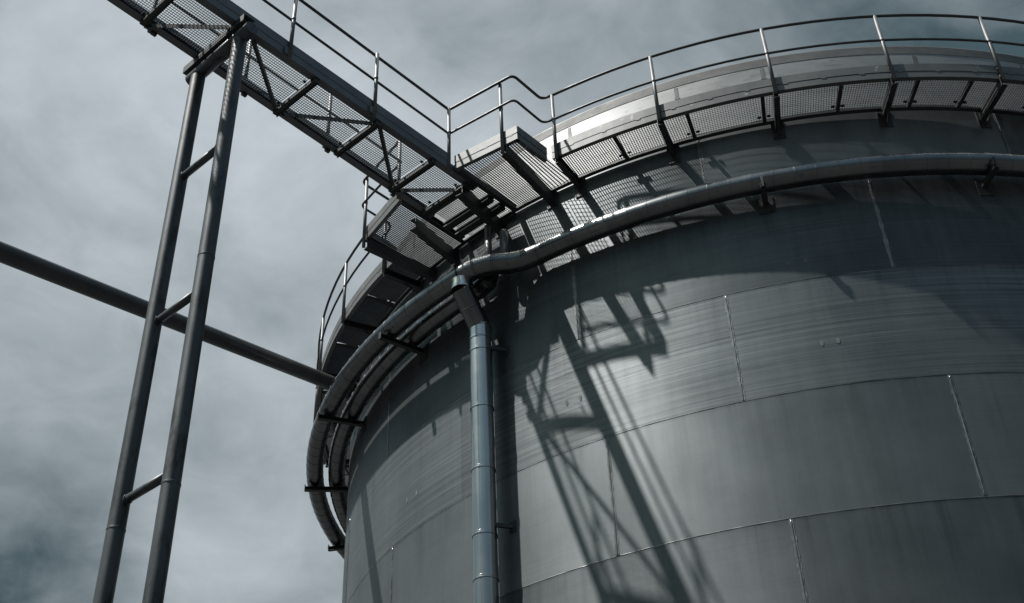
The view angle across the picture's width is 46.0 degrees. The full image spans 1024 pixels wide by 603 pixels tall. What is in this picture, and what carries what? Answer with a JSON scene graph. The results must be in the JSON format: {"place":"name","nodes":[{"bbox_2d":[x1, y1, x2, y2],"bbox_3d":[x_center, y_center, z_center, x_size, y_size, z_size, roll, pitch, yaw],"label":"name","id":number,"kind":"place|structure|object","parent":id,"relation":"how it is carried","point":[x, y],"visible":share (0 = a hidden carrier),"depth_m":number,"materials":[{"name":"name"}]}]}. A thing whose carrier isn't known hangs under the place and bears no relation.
{"place":"outdoors","nodes":[
{"label":"outdoors","id":0,"kind":"place"},
{"bbox_2d":[0,0,1023,602],"label":"sky","id":1,"kind":"structure","parent":0,"point":[92,103],"materials":[{"name":"grey"}]},
{"label":"ground","id":2,"kind":"structure","parent":0,"visible":0},
{"bbox_2d":[93,14,257,602],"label":"bridge support","id":3,"kind":"object","parent":2,"relation":"on","point":[230,43],"visible":1,"depth_m":12.19,"materials":[{"name":"metal"}]},
{"bbox_2d":[107,0,476,217],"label":"footbridge","id":4,"kind":"object","parent":3,"relation":"on","point":[314,71],"visible":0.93,"depth_m":15.76,"materials":[{"name":"metal"}]},
{"bbox_2d":[304,46,1023,602],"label":"storage tank","id":5,"kind":"object","parent":2,"relation":"on","point":[810,394],"visible":0.84,"depth_m":14.63,"materials":[{"name":"metal"}]},
{"bbox_2d":[0,241,357,400],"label":"straight pipe","id":6,"kind":"object","parent":5,"relation":"attached to","point":[39,267],"visible":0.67,"depth_m":16.38,"materials":[{"name":"metal"}]},
{"bbox_2d":[313,224,423,486],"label":"walkway","id":7,"kind":"structure","parent":5,"relation":"attached to","point":[364,316],"depth_m":19.53,"materials":[{"name":"metal"}]},
{"bbox_2d":[328,224,508,533],"bbox_3d":[-1.796,3.042,21.816,2.942,1.084,12.526,0,-37,-3],"label":"insulated pipe","id":8,"kind":"object","parent":5,"relation":"attached to","point":[416,333],"visible":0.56,"depth_m":18.29,"materials":[{"name":"metal"}]},
{"bbox_2d":[362,75,572,283],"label":"landing platform","id":9,"kind":"structure","parent":5,"relation":"attached to","point":[386,249],"depth_m":17.33,"materials":[{"name":"metal"}]},
{"bbox_2d":[451,275,515,602],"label":"downpipe","id":10,"kind":"object","parent":5,"relation":"attached to","point":[485,525],"visible":1,"depth_m":15.21,"materials":[{"name":"metal"}]},
{"bbox_2d":[306,152,1023,558],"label":"insulated pipe","id":11,"kind":"object","parent":5,"relation":"attached to","point":[398,322],"visible":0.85,"depth_m":15.85,"materials":[{"name":"metal"}]},
{"bbox_2d":[550,14,1023,197],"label":"walkway","id":12,"kind":"structure","parent":5,"relation":"attached to","point":[998,75],"depth_m":16.06,"materials":[{"name":"metal"}]}
]}

